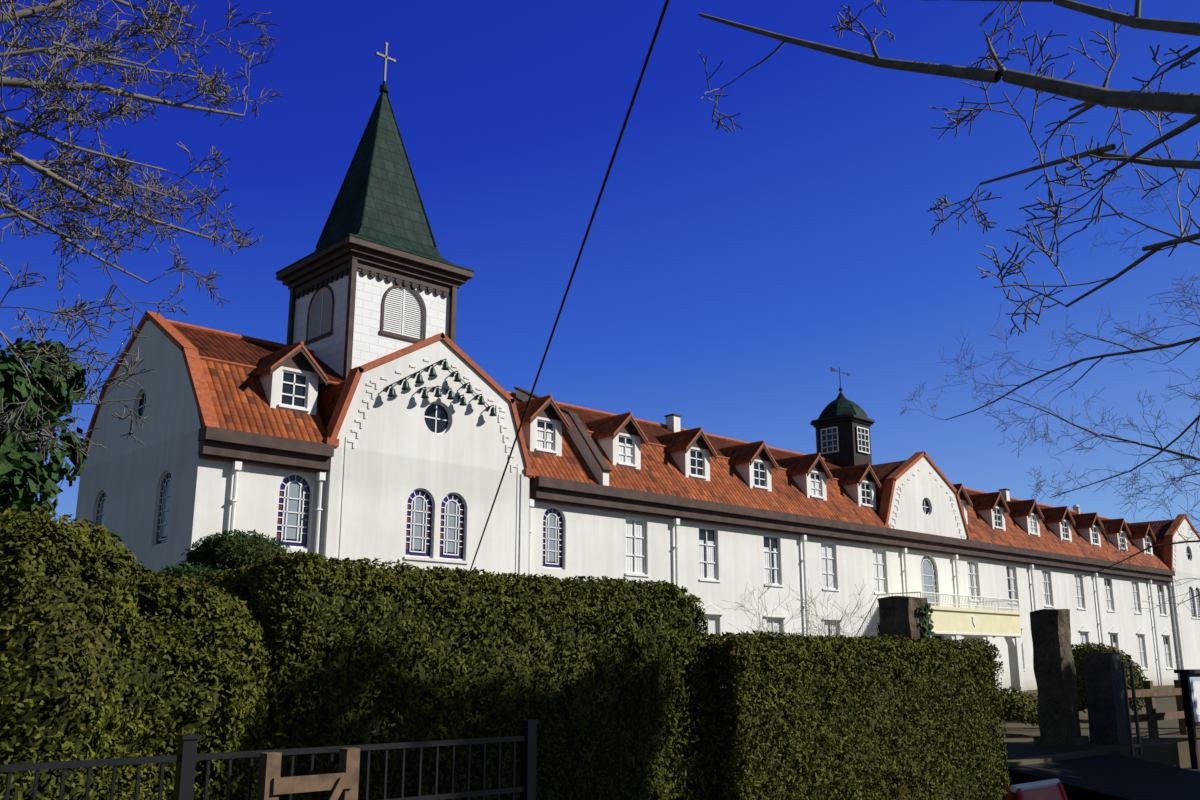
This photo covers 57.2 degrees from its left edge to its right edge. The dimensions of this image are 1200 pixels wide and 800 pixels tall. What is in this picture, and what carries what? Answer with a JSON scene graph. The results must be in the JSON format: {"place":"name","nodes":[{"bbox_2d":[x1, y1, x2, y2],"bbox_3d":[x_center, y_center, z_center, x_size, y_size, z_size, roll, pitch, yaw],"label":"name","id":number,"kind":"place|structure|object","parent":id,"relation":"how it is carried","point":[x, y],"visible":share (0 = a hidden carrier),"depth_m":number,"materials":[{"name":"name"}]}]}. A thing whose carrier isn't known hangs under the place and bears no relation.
{"place":"outdoors","nodes":[
{"label":"outdoors","id":0,"kind":"place"},
{"bbox_2d":[276,42,474,388],"bbox_3d":[-7.503,-5.811,37.023,4.720,13.850,4.720,12,-18,-42],"label":"steeple","id":1,"kind":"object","parent":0,"point":[374,275],"depth_m":35.43,"materials":[{"name":"green tile"}]},
{"bbox_2d":[0,0,1199,534],"label":"sky","id":2,"kind":"structure","parent":0,"point":[720,280],"materials":[{"name":"blue"}]},
{"bbox_2d":[75,319,1199,689],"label":"building walls","id":3,"kind":"structure","parent":0,"point":[377,469],"depth_m":35.02,"materials":[{"name":"white paint"}]},
{"bbox_2d":[386,359,496,415],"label":"building carillon bells","id":4,"kind":"object","parent":3,"relation":"attached to","point":[391,393],"visible":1,"depth_m":32.31,"materials":[{"name":"black metal"}]},
{"bbox_2d":[74,311,1199,569],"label":"building roof","id":5,"kind":"structure","parent":3,"relation":"on","point":[224,369],"depth_m":39.70,"materials":[{"name":"orange tile"}]},
{"bbox_2d":[810,367,874,466],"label":"cupola","id":6,"kind":"object","parent":5,"relation":"on","point":[841,424],"visible":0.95,"depth_m":53.75,"materials":[{"name":"black wood"}]},
{"bbox_2d":[878,592,1026,692],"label":"entrance porch","id":7,"kind":"object","parent":3,"relation":"attached to","point":[953,622],"visible":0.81,"depth_m":48.60,"materials":[{"name":"beige paint"}]},
{"bbox_2d":[659,685,1199,799],"bbox_3d":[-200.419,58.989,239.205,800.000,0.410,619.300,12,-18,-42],"label":"ground","id":8,"kind":"structure","parent":0,"point":[1169,746],"depth_m":17.77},
{"bbox_2d":[0,337,87,526],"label":"evergreen tree","id":9,"kind":"object","parent":8,"relation":"on","point":[21,462],"visible":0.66,"depth_m":16.65,"materials":[{"name":"green plant"}]},
{"bbox_2d":[0,503,271,799],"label":"conifer hedge","id":10,"kind":"object","parent":8,"relation":"on","point":[108,650],"visible":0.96,"depth_m":5.98,"materials":[{"name":"green plant"}]},
{"bbox_2d":[0,0,281,464],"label":"bare tree","id":11,"kind":"object","parent":8,"relation":"on","point":[56,83],"visible":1,"depth_m":6.55,"materials":[{"name":"brown plant"}]},
{"bbox_2d":[155,529,291,582],"bbox_3d":[-6.213,3.943,18.768,3.059,3.552,2.197,12,-18,-42],"label":"bush","id":12,"kind":"object","parent":8,"relation":"on","point":[216,553],"visible":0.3,"depth_m":18.57,"materials":[{"name":"green plant"}]},
{"bbox_2d":[196,549,715,799],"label":"hedge","id":13,"kind":"object","parent":8,"relation":"on","point":[600,680],"visible":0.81,"depth_m":8.32,"materials":[{"name":"green plant"}]},
{"bbox_2d":[716,573,831,634],"bbox_3d":[5.723,7.685,35.627,4.023,4.168,3.886,-1,-14,4],"label":"bare shrub","id":14,"kind":"object","parent":8,"relation":"on","point":[743,606],"visible":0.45,"depth_m":36.33,"materials":[{"name":"brown plant"}]},
{"bbox_2d":[794,593,861,636],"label":"bare shrub","id":15,"kind":"object","parent":8,"relation":"on","point":[831,623],"visible":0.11,"depth_m":40.62,"materials":[{"name":"brown plant"}]},
{"bbox_2d":[783,572,877,637],"bbox_3d":[8.481,8.040,37.256,4.008,4.254,4.510,0,-14,0],"label":"bare shrub","id":16,"kind":"object","parent":8,"relation":"on","point":[811,599],"visible":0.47,"depth_m":36.78,"materials":[{"name":"brown plant"}]},
{"bbox_2d":[878,596,1089,746],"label":"gate pillars","id":17,"kind":"structure","parent":8,"relation":"on","point":[1057,690],"depth_m":17.23,"materials":[{"name":"stone"}]},
{"bbox_2d":[920,602,934,639],"bbox_3d":[4.269,3.496,14.249,0.332,1.737,0.083,12,-18,-42],"label":"ivy on pillars","id":18,"kind":"object","parent":17,"relation":"attached to","point":[929,626],"visible":0.23,"depth_m":14.40,"materials":[{"name":"green plant"}]},
{"bbox_2d":[996,686,1038,725],"bbox_3d":[7.224,5.451,19.508,1.677,0.726,1.639,12,-18,-42],"label":"bush","id":19,"kind":"object","parent":8,"relation":"on","point":[1022,708],"visible":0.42,"depth_m":18.94,"materials":[{"name":"green plant"}]},
{"bbox_2d":[1081,652,1128,744],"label":"gate pillar","id":20,"kind":"structure","parent":8,"relation":"on","point":[1106,710],"depth_m":17.45,"materials":[{"name":"grey stone"}]},
{"bbox_2d":[1071,642,1147,713],"bbox_3d":[11.049,6.189,24.586,1.998,1.550,2.063,12,-18,-42],"label":"bush","id":21,"kind":"object","parent":8,"relation":"on","point":[1093,648],"visible":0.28,"depth_m":24.06,"materials":[{"name":"green plant"}]},
{"bbox_2d":[1123,680,1186,737],"bbox_3d":[9.951,5.431,19.294,4.400,1.000,0.140,12,-18,-42],"label":"rail fence","id":22,"kind":"object","parent":8,"relation":"on","point":[1151,717],"visible":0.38,"depth_m":18.87,"materials":[{"name":"brown wood"}]},
{"bbox_2d":[997,695,1199,799],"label":"driveway","id":23,"kind":"structure","parent":0,"point":[1124,776],"depth_m":14.30,"materials":[{"name":"grey asphalt"}]},
{"bbox_2d":[1121,662,1141,754],"bbox_3d":[7.778,4.508,16.099,0.320,1.300,0.040,12,-18,-42],"label":"gate leaf","id":24,"kind":"object","parent":23,"relation":"on","point":[1131,744],"visible":1,"depth_m":16.08,"materials":[{"name":"black paint"}]},
{"bbox_2d":[1064,767,1199,799],"bbox_3d":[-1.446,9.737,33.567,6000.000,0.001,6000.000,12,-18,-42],"label":"ground","id":25,"kind":"structure","parent":0,"point":[1075,793],"depth_m":14.09,"materials":[{"name":"grey asphalt"}]},
{"bbox_2d":[0,719,538,799],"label":"steel fence","id":26,"kind":"object","parent":25,"relation":"on","point":[186,758],"visible":0.94,"depth_m":5.90,"materials":[{"name":"black metal"}]},
{"bbox_2d":[257,747,359,799],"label":"wood gate","id":27,"kind":"structure","parent":25,"relation":"on","point":[343,783],"depth_m":5.70,"materials":[{"name":"brown wood"}]},
{"bbox_2d":[670,630,1011,799],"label":"hedge","id":28,"kind":"object","parent":25,"relation":"on","point":[825,717],"visible":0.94,"depth_m":10.83,"materials":[{"name":"green plant"}]},
{"bbox_2d":[698,0,1199,335],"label":"bare tree","id":29,"kind":"object","parent":25,"relation":"on","point":[1140,101],"visible":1,"depth_m":4.93,"materials":[{"name":"brown plant"}]},
{"bbox_2d":[1007,779,1067,799],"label":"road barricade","id":30,"kind":"object","parent":25,"relation":"on","point":[1050,789],"visible":1,"depth_m":7.45,"materials":[{"name":"red plastic"}]},
{"bbox_2d":[900,134,1199,616],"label":"bare tree","id":31,"kind":"object","parent":25,"relation":"on","point":[1161,347],"visible":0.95,"depth_m":21.86,"materials":[{"name":"brown plant"}]},
{"bbox_2d":[1174,669,1199,768],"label":"notice board","id":32,"kind":"object","parent":25,"relation":"on","point":[1190,683],"visible":1,"depth_m":17.78,"materials":[{"name":"black paint"}]},
{"bbox_3d":[3.006,-4.433,-8.252,1.800,8.000,0.340,12,-18,-42],"label":"utility pole","id":33,"kind":"object","parent":25,"relation":"on","visible":0},
{"bbox_2d":[470,0,669,570],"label":"overhead cable","id":34,"kind":"object","parent":33,"relation":"attached to","point":[615,151],"visible":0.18,"depth_m":5.71,"materials":[{"name":"black metal"}]}
]}

